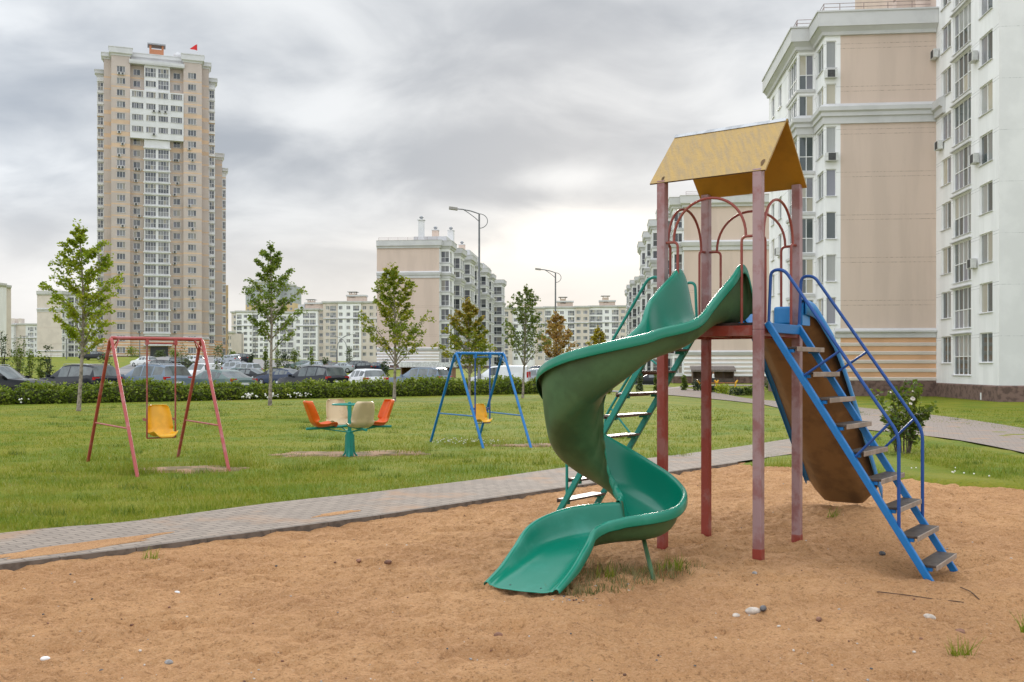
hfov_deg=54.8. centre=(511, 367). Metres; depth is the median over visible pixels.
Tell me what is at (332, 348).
window
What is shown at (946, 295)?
window
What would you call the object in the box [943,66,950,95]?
window
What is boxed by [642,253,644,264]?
window
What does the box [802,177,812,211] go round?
window
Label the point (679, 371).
window
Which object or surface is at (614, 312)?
window
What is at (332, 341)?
window
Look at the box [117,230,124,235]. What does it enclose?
window
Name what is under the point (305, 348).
window
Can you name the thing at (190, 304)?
window
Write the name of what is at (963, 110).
window
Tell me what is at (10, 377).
parked car
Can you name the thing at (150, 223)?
window
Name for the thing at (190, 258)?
window
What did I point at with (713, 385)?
walkway
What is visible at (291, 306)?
apartment building
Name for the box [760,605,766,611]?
pebble
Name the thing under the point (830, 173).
window
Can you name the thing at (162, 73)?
window
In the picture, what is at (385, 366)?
shrub
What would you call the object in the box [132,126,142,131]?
window
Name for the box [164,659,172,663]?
pebble
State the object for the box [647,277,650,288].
window
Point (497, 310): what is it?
window
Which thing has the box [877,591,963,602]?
twig
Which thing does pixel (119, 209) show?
window
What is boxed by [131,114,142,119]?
window
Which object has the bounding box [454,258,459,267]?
window
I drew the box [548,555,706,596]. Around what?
dry weeds
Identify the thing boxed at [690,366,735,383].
open shelter
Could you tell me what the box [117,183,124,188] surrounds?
window
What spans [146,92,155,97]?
window
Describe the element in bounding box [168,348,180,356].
shrub
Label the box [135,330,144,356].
street lamp
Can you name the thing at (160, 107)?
window
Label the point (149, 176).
window
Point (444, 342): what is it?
window
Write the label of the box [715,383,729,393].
juniper
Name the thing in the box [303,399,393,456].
roundabout
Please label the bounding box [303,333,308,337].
window
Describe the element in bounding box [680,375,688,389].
shrub
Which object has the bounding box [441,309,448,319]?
window
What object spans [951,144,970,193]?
window
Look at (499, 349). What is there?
window
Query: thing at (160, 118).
window
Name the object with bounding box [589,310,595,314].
window
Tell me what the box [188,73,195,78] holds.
window
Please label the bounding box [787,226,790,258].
window
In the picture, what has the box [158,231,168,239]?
window
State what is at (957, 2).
window
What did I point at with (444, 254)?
window
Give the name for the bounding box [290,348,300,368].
shrub
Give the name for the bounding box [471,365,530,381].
parked car
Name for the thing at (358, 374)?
parked car
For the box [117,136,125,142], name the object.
window
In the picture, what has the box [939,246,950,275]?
window
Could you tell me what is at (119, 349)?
window
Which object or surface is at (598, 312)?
window
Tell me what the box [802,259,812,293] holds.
window
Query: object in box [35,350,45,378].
shrub
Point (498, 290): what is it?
window
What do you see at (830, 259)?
window
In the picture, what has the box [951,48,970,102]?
window
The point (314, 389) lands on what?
hedge
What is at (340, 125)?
sky
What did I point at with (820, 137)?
window
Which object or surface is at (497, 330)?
window
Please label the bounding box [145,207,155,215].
window
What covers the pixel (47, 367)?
shrub
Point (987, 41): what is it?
window
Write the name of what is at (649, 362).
window
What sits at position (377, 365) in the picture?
parked car
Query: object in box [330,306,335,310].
window
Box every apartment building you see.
[0,283,11,356]
[11,318,36,356]
[36,290,96,356]
[228,331,243,353]
[230,310,269,357]
[245,279,300,310]
[268,292,376,361]
[376,216,506,368]
[505,296,625,367]
[624,276,639,335]
[637,191,768,383]
[762,0,1023,401]
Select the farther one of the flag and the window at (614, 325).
the window at (614, 325)
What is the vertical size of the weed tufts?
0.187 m
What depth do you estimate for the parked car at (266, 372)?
87.47 m
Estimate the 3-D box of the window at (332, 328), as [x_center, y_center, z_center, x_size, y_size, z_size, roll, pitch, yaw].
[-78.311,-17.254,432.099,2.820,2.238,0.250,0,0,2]
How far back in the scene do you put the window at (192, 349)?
248.05 m
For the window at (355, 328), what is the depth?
430.85 m
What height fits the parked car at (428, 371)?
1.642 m
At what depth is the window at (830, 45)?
67.80 m
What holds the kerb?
on the lawn at (934, 473)
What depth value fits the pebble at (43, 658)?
5.58 m
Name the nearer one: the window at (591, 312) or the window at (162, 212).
the window at (162, 212)
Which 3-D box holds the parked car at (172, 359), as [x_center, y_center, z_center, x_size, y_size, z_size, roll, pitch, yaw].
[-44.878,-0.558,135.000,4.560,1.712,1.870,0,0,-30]
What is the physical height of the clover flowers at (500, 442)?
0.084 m
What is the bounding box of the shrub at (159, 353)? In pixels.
[153,350,166,356]
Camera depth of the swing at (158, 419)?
16.09 m
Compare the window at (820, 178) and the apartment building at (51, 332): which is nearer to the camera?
the window at (820, 178)
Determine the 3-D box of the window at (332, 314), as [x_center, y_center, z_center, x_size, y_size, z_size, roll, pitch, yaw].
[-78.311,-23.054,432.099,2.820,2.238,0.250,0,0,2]
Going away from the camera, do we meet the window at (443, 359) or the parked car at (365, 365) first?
the parked car at (365, 365)
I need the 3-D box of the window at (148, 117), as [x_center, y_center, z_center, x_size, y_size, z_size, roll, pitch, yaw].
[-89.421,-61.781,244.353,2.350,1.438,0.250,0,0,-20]
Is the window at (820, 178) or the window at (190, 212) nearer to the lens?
the window at (820, 178)
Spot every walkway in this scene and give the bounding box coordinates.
[651,387,1023,451]
[668,385,765,388]
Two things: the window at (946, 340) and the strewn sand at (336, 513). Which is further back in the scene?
the window at (946, 340)
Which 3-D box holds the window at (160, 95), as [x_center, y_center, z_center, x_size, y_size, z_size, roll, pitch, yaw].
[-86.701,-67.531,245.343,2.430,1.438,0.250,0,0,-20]
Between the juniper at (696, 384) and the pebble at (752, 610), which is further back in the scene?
the juniper at (696, 384)
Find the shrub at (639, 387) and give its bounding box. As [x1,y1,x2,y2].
[635,376,642,390]
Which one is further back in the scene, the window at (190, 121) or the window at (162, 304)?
the window at (190, 121)
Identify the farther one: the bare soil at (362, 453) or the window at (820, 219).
the window at (820, 219)
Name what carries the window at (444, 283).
in the apartment building at (441, 272)
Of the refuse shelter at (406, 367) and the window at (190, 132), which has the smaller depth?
the refuse shelter at (406, 367)
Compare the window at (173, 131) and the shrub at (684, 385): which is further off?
the window at (173, 131)
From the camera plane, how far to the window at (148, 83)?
244.92 m
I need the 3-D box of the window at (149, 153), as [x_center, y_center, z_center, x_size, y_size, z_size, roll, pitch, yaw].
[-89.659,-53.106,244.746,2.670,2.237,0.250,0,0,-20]
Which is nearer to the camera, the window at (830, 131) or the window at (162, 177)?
the window at (830, 131)
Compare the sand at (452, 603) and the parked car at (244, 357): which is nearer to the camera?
the sand at (452, 603)
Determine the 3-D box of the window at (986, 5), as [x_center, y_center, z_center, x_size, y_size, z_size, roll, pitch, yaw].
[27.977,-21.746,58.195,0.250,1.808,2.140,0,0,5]
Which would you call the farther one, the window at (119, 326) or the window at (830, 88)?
the window at (119, 326)
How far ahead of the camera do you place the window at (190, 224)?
247.99 m
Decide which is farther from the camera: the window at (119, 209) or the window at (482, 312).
the window at (482, 312)
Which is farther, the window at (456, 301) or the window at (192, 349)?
the window at (192, 349)
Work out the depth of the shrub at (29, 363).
87.92 m
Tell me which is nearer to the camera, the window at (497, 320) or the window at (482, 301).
the window at (482, 301)
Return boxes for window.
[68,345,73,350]
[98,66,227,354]
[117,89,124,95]
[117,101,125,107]
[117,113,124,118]
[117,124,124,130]
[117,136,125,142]
[117,148,124,153]
[117,160,124,165]
[117,171,124,177]
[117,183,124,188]
[117,195,124,200]
[117,206,124,212]
[117,218,125,224]
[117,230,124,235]
[117,242,124,247]
[117,253,125,259]
[117,265,124,270]
[117,289,124,294]
[117,300,124,305]
[117,312,124,317]
[117,324,124,329]
[117,347,124,352]
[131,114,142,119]
[132,91,142,96]
[132,102,142,108]
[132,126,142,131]
[145,68,155,76]
[145,149,155,157]
[145,160,155,169]
[145,172,155,181]
[145,184,155,192]
[145,195,155,204]
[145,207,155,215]
[145,218,155,227]
[145,230,155,238]
[145,242,155,250]
[145,253,155,262]
[145,265,155,273]
[145,276,155,285]
[145,288,155,296]
[145,300,155,308]
[145,311,155,319]
[145,323,155,331]
[146,81,155,86]
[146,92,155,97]
[146,103,155,109]
[146,115,155,120]
[146,127,155,132]
[158,69,168,78]
[158,80,168,89]
[158,93,167,98]
[158,104,167,110]
[158,116,167,121]
[158,128,167,133]
[158,150,168,158]
[158,161,168,170]
[158,173,168,181]
[158,184,168,193]
[158,196,168,204]
[158,207,168,216]
[158,219,168,227]
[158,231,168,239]
[158,242,168,250]
[158,254,168,262]
[158,265,168,274]
[158,277,168,285]
[158,288,168,297]
[158,300,168,308]
[158,311,168,320]
[158,323,168,331]
[170,94,182,100]
[170,117,182,123]
[171,106,181,111]
[171,129,181,134]
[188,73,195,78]
[188,84,196,90]
[188,96,195,101]
[188,107,196,113]
[188,118,195,124]
[188,130,195,135]
[188,141,195,147]
[188,153,195,158]
[188,164,196,170]
[188,176,195,181]
[188,187,196,193]
[188,199,195,204]
[188,210,195,215]
[188,222,195,227]
[188,233,195,238]
[188,244,196,250]
[188,256,195,261]
[188,267,196,273]
[188,279,195,284]
[188,290,195,295]
[188,302,195,307]
[188,313,195,318]
[188,325,195,330]
[188,348,196,353]
[287,342,292,346]
[303,320,308,324]
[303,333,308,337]
[303,339,308,344]
[303,346,308,350]
[310,313,315,317]
[310,320,315,324]
[310,333,315,337]
[310,339,315,344]
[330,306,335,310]
[330,312,335,317]
[330,326,335,330]
[330,339,335,343]
[330,346,335,350]
[330,352,335,356]
[353,306,358,310]
[353,319,358,323]
[353,326,358,330]
[353,339,358,343]
[353,352,358,356]
[441,251,448,261]
[441,266,448,271]
[441,280,448,290]
[441,295,448,305]
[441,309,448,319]
[441,324,448,334]
[441,338,448,348]
[441,352,448,361]
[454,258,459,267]
[454,285,459,295]
[454,299,459,308]
[464,264,469,273]
[464,290,469,299]
[480,276,485,284]
[480,299,485,307]
[480,310,485,318]
[494,287,501,294]
[494,307,501,314]
[494,317,501,324]
[494,327,501,334]
[494,337,501,344]
[494,347,501,351]
[545,311,551,315]
[568,311,573,315]
[568,317,573,321]
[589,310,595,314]
[589,316,595,320]
[589,323,595,327]
[596,310,601,314]
[596,316,601,320]
[612,310,618,314]
[612,316,618,320]
[612,323,618,327]
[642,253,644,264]
[642,299,644,310]
[647,244,650,255]
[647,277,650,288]
[647,293,650,302]
[647,361,650,370]
[653,233,656,246]
[653,269,656,282]
[653,359,656,370]
[668,358,671,370]
[674,212,681,227]
[674,254,682,269]
[674,358,682,373]
[675,233,681,241]
[777,85,781,110]
[777,234,781,257]
[778,197,781,220]
[786,59,796,104]
[786,189,791,220]
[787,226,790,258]
[789,99,796,122]
[799,55,814,89]
[799,96,812,115]
[799,137,812,171]
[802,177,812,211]
[802,218,812,252]
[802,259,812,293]
[815,130,822,161]
[815,172,822,202]
[815,214,822,243]
[816,46,822,78]
[816,256,822,284]
[818,88,822,107]
[818,298,822,314]
[825,41,836,68]
[825,169,836,196]
[826,84,835,103]
[826,127,835,151]
[826,212,835,238]
[826,255,836,281]
[826,297,836,324]
[939,156,950,187]
[939,201,950,231]
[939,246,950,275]
[939,291,950,319]
[939,336,950,363]
[940,0,950,11]
[940,21,950,55]
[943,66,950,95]
[943,111,950,141]
[951,0,963,11]
[951,1,970,56]
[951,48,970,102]
[951,96,970,147]
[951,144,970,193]
[951,191,970,238]
[951,239,970,284]
[951,286,970,329]
[951,334,970,375]
[977,0,992,20]
[977,29,992,69]
[977,80,992,118]
[977,130,992,167]
[978,181,992,215]
[979,231,992,264]
[979,282,992,313]
[981,332,992,362]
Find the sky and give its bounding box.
[0,0,854,330]
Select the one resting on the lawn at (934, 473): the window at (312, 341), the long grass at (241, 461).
the long grass at (241, 461)
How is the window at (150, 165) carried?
in the tower block
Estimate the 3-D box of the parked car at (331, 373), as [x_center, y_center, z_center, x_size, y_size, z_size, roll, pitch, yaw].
[-11.749,0.716,57.994,4.580,1.729,2.240,0,0,38]
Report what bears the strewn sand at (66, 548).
on the path
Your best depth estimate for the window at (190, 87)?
247.99 m
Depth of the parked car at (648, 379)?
104.23 m
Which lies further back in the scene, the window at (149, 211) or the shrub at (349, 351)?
the window at (149, 211)
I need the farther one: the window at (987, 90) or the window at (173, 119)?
the window at (173, 119)
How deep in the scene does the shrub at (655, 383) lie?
79.91 m
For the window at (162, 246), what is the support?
in the tower block
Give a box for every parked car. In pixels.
[0,365,52,391]
[39,364,122,388]
[78,351,105,359]
[120,363,191,384]
[130,356,156,365]
[148,360,171,363]
[167,357,194,366]
[186,355,204,362]
[188,363,222,374]
[194,369,257,388]
[214,355,239,362]
[222,361,246,368]
[230,363,262,370]
[238,353,249,362]
[238,368,262,376]
[252,368,291,383]
[256,369,297,384]
[276,365,348,384]
[284,360,308,368]
[296,361,323,369]
[325,362,339,364]
[335,362,354,372]
[348,360,367,364]
[348,369,388,381]
[349,362,375,372]
[372,362,388,369]
[389,367,452,382]
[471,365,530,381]
[529,368,537,379]
[635,375,654,385]
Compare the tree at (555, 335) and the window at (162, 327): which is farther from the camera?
the window at (162, 327)
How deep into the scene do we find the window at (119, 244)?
242.30 m
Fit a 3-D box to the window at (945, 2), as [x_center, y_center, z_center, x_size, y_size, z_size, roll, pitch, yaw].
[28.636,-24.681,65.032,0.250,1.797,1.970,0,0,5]
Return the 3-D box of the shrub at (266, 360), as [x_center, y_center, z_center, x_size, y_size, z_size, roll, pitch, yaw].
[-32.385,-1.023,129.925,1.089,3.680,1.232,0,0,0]
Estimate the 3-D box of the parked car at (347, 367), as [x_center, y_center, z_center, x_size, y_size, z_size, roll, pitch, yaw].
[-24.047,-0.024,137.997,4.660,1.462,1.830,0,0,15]
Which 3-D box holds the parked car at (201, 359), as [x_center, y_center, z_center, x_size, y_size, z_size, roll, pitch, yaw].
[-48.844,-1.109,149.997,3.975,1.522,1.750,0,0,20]
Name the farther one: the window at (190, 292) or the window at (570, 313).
the window at (570, 313)
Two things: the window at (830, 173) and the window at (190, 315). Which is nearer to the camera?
the window at (830, 173)
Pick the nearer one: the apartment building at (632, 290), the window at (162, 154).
the window at (162, 154)
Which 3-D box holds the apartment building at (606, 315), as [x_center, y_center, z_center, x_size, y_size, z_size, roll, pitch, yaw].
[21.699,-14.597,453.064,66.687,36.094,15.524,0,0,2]
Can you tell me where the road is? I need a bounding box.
[119,356,293,385]
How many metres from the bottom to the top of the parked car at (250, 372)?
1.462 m
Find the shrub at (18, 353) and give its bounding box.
[5,335,29,375]
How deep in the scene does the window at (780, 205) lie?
78.68 m
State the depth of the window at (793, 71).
72.97 m
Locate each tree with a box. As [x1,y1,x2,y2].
[38,218,123,410]
[241,240,307,405]
[358,262,436,400]
[430,297,496,399]
[501,284,551,397]
[536,310,577,357]
[585,325,605,345]
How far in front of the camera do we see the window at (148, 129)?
244.47 m
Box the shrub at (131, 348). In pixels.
[125,345,140,356]
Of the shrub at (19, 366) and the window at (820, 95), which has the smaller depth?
the window at (820, 95)
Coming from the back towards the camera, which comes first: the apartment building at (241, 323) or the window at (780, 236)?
the apartment building at (241, 323)
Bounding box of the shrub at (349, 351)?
[344,347,354,362]
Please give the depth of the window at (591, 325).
446.54 m
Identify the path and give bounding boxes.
[0,439,791,562]
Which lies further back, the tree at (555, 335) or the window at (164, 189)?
the window at (164, 189)
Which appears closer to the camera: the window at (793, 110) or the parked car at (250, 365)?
the window at (793, 110)
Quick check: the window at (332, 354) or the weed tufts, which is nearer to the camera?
the weed tufts
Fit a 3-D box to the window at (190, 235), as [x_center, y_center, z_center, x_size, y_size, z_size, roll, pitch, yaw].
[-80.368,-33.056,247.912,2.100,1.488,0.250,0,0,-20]
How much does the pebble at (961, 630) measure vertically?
0.055 m
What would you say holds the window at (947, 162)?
in the apartment building at (906, 120)
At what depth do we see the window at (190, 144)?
247.99 m
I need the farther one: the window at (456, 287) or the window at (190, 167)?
the window at (190, 167)
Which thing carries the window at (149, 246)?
in the tower block
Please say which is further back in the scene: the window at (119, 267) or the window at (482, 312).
the window at (482, 312)
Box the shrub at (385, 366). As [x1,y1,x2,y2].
[379,359,390,376]
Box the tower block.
[94,42,227,356]
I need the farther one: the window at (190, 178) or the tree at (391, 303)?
the window at (190, 178)
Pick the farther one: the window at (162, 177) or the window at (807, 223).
the window at (162, 177)
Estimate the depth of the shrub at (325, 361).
139.91 m
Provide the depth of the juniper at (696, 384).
82.85 m
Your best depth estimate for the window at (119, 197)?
242.33 m
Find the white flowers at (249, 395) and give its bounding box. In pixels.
[18,392,311,402]
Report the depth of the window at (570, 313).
446.86 m
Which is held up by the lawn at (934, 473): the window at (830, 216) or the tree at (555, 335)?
the tree at (555, 335)
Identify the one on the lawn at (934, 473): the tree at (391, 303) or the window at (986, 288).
the tree at (391, 303)
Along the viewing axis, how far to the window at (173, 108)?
246.48 m
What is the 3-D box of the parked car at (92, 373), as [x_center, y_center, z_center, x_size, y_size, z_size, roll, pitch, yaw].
[-22.527,0.690,50.995,4.717,1.781,2.307,0,0,26]
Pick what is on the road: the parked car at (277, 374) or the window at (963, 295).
the parked car at (277, 374)
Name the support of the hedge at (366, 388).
on the lawn at (934, 473)
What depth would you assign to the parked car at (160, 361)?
120.94 m
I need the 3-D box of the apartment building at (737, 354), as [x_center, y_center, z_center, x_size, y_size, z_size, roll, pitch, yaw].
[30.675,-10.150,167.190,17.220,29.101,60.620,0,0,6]
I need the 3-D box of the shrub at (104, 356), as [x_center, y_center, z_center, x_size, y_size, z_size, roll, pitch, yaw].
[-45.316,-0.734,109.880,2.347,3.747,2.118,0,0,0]
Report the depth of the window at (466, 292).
225.58 m
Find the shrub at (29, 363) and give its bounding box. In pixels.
[24,349,38,378]
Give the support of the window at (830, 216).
in the apartment building at (906, 120)
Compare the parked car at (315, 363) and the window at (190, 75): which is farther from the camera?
the window at (190, 75)
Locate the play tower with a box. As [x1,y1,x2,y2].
[484,118,957,593]
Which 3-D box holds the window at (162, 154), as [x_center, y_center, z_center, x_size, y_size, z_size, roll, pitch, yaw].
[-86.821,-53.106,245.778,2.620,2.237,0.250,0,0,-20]
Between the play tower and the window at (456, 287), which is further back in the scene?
the window at (456, 287)
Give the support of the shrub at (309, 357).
on the lawn at (934, 473)
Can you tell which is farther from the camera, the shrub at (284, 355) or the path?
the shrub at (284, 355)
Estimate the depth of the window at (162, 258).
245.82 m
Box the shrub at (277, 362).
[274,348,282,367]
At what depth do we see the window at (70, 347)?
363.12 m
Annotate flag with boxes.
[190,41,197,53]
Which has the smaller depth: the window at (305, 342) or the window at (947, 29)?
the window at (947, 29)
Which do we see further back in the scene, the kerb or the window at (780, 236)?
the window at (780, 236)
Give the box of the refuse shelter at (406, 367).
[399,362,457,377]
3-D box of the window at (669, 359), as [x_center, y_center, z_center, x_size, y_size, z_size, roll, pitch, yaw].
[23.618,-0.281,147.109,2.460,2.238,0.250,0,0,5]
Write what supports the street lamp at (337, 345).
on the lawn at (934, 473)
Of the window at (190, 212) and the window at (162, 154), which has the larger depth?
the window at (190, 212)
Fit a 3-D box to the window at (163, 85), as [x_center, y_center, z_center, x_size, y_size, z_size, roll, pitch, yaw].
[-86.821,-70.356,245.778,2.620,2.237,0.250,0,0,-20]
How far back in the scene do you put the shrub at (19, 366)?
92.00 m
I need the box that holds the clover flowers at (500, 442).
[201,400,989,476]
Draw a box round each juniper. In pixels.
[691,380,700,390]
[711,385,716,392]
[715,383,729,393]
[727,387,748,395]
[740,385,752,394]
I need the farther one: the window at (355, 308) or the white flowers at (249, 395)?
the window at (355, 308)
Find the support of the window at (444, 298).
in the apartment building at (441, 272)
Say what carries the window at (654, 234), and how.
in the apartment building at (737, 354)
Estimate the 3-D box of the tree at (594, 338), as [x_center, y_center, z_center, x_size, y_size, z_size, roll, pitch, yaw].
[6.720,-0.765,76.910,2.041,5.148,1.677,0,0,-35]
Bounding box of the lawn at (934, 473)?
[0,357,1023,532]
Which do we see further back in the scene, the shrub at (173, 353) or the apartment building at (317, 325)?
the apartment building at (317, 325)
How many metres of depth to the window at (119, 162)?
242.30 m
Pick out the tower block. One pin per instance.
(162, 173)
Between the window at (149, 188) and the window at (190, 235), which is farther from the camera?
the window at (190, 235)
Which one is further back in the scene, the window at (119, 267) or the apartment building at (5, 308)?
the apartment building at (5, 308)
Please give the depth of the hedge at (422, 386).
56.90 m
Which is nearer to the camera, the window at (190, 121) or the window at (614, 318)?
the window at (190, 121)
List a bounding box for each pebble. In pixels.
[40,656,49,660]
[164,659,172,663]
[493,632,502,635]
[745,607,760,614]
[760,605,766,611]
[923,614,935,619]
[955,628,964,633]
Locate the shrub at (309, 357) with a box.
[307,346,313,364]
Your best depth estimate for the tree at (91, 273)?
36.15 m
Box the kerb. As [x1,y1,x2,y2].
[0,462,737,570]
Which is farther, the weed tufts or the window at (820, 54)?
the window at (820, 54)
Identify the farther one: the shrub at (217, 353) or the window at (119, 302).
the window at (119, 302)
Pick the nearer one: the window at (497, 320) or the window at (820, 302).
the window at (820, 302)
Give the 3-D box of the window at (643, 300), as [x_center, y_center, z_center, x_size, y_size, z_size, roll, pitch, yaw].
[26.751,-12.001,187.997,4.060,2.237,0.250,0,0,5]
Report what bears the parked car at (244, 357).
on the road
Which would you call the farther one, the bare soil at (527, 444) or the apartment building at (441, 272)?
the apartment building at (441, 272)
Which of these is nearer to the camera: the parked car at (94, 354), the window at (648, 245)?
the parked car at (94, 354)
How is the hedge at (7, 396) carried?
on the lawn at (934, 473)
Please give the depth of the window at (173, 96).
246.48 m
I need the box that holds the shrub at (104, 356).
[97,344,112,364]
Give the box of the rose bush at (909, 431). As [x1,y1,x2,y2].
[869,379,938,453]
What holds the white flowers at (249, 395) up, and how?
on the lawn at (934, 473)
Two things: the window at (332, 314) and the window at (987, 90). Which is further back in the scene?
the window at (332, 314)
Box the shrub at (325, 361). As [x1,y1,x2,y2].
[322,357,328,364]
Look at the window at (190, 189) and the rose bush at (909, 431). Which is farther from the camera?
the window at (190, 189)
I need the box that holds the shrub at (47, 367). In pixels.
[43,345,55,375]
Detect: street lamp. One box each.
[61,338,71,358]
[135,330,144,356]
[336,332,354,361]
[449,206,487,378]
[535,268,560,342]
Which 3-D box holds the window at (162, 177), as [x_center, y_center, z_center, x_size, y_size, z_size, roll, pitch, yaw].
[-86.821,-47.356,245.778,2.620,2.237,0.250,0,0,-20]
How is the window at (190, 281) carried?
in the tower block
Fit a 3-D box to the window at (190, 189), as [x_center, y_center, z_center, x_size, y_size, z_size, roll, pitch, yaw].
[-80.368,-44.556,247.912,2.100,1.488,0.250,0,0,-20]
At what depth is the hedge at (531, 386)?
60.71 m
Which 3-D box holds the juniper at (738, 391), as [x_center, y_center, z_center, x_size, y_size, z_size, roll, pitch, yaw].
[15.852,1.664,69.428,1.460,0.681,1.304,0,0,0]
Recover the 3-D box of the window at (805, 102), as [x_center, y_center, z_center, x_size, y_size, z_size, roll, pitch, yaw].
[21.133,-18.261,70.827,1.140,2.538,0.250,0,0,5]
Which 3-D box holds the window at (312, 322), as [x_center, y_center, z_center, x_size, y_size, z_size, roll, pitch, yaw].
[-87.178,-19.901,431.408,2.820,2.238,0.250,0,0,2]
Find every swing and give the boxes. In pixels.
[87,336,230,476]
[430,352,531,447]
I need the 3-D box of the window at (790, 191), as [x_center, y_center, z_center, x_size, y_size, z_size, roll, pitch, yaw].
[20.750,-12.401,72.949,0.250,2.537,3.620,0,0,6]
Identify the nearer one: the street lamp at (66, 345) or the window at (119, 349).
the street lamp at (66, 345)
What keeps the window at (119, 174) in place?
in the tower block
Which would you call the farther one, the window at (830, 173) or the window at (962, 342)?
the window at (830, 173)
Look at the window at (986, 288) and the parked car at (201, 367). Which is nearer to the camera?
the window at (986, 288)
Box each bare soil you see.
[133,465,248,473]
[269,450,430,456]
[480,443,550,446]
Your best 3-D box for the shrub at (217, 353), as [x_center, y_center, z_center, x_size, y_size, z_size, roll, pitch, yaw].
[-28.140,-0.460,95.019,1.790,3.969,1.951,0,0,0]
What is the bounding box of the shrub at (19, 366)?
[12,345,24,372]
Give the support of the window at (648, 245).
in the apartment building at (737, 354)
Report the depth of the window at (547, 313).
447.19 m
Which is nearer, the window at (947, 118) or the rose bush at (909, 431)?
the rose bush at (909, 431)
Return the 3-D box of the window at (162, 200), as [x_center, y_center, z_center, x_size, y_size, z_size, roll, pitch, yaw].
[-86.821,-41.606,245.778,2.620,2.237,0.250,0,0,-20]
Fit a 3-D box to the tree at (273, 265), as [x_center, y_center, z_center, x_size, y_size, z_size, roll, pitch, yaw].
[-10.002,-1.846,41.646,2.654,7.097,2.452,0,0,0]
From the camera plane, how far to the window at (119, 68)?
248.05 m
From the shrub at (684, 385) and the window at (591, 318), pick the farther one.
the window at (591, 318)
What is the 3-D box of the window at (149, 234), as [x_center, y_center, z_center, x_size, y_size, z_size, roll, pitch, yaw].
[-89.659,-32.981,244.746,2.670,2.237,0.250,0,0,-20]
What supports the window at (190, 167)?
in the tower block
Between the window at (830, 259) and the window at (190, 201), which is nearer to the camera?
the window at (830, 259)
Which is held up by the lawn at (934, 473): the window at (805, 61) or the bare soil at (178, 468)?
the bare soil at (178, 468)
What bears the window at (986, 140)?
in the apartment building at (906, 120)
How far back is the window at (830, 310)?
67.80 m
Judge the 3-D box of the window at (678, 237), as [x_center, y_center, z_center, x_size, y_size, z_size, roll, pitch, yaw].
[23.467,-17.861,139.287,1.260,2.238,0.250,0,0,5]
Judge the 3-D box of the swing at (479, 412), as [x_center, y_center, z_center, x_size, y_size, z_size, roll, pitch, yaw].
[-0.757,0.673,20.678,1.308,2.006,2.940,0,0,-24]
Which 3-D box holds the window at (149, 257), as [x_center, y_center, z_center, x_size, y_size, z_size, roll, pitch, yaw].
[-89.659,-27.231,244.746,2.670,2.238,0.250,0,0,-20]
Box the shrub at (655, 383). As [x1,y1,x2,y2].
[653,375,656,390]
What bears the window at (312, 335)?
in the apartment building at (317, 325)
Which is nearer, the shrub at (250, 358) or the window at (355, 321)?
the shrub at (250, 358)
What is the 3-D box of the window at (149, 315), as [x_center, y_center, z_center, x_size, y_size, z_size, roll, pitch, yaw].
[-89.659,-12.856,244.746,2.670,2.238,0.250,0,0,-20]
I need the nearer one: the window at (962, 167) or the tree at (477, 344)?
the tree at (477, 344)
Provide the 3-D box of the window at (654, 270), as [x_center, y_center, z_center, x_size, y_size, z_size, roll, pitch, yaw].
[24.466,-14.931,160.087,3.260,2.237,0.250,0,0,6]
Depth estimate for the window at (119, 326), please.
242.30 m
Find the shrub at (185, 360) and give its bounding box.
[176,341,194,366]
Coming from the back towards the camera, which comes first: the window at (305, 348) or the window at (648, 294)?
the window at (305, 348)
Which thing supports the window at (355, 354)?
in the apartment building at (317, 325)
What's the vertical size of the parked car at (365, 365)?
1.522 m
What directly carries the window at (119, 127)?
in the tower block
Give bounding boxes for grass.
[65,434,883,474]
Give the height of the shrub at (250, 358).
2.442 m
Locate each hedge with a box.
[0,385,15,404]
[14,376,247,403]
[245,378,332,398]
[328,374,392,397]
[396,375,528,396]
[525,376,612,393]
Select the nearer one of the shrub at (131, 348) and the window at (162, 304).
the shrub at (131, 348)
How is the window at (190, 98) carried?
in the tower block
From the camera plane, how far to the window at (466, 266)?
225.58 m
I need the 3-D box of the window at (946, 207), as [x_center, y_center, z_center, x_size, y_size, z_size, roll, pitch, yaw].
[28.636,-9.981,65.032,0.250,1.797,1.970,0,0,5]
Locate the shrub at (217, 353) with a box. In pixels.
[211,342,226,368]
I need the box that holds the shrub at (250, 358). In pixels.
[247,353,254,362]
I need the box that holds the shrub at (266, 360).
[262,346,268,370]
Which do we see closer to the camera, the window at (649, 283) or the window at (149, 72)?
the window at (649, 283)
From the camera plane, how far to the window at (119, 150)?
242.33 m
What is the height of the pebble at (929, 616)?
0.050 m
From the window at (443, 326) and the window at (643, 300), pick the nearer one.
the window at (643, 300)
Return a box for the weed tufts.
[142,506,1023,656]
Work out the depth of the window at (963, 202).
62.12 m
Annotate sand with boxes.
[0,462,1023,681]
[0,532,172,558]
[311,510,360,517]
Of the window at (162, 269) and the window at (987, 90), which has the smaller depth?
the window at (987, 90)
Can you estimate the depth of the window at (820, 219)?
69.61 m
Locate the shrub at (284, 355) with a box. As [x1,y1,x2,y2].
[279,351,290,367]
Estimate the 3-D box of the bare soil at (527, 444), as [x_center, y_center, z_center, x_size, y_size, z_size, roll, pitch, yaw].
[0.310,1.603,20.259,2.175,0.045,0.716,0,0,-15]

